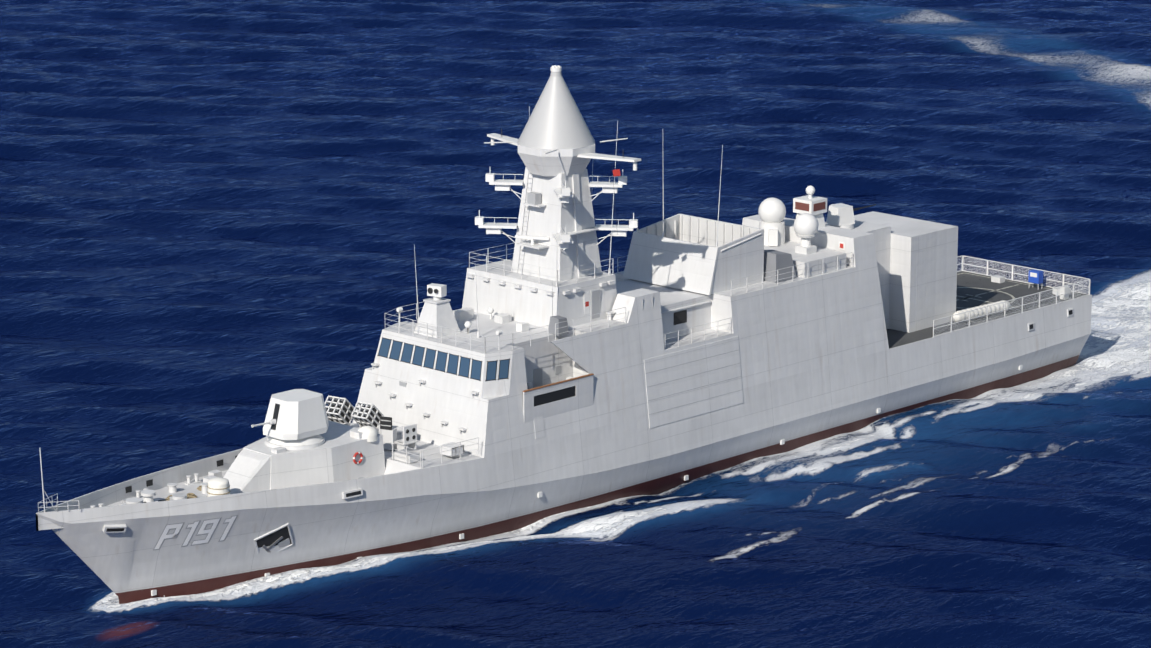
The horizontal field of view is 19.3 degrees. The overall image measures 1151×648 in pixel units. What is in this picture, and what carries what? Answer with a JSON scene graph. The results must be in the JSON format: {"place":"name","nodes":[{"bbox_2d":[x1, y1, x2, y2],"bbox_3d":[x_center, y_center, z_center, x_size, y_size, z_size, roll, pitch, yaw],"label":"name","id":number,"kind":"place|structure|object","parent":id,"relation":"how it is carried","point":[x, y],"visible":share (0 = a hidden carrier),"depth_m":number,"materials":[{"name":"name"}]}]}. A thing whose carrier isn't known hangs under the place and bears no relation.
{"place":"outdoors","nodes":[
{"label":"outdoors","id":0,"kind":"place"},
{"bbox_2d":[0,0,1150,647],"bbox_3d":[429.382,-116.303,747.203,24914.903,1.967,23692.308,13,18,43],"label":"sea","id":1,"kind":"structure","parent":0,"point":[220,220],"depth_m":277.30,"materials":[{"name":"liquid"}]},
{"bbox_2d":[36,65,1091,603],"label":"corvette","id":2,"kind":"object","parent":1,"relation":"on","point":[550,367],"visible":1,"depth_m":206.03,"materials":[{"name":"paint"}]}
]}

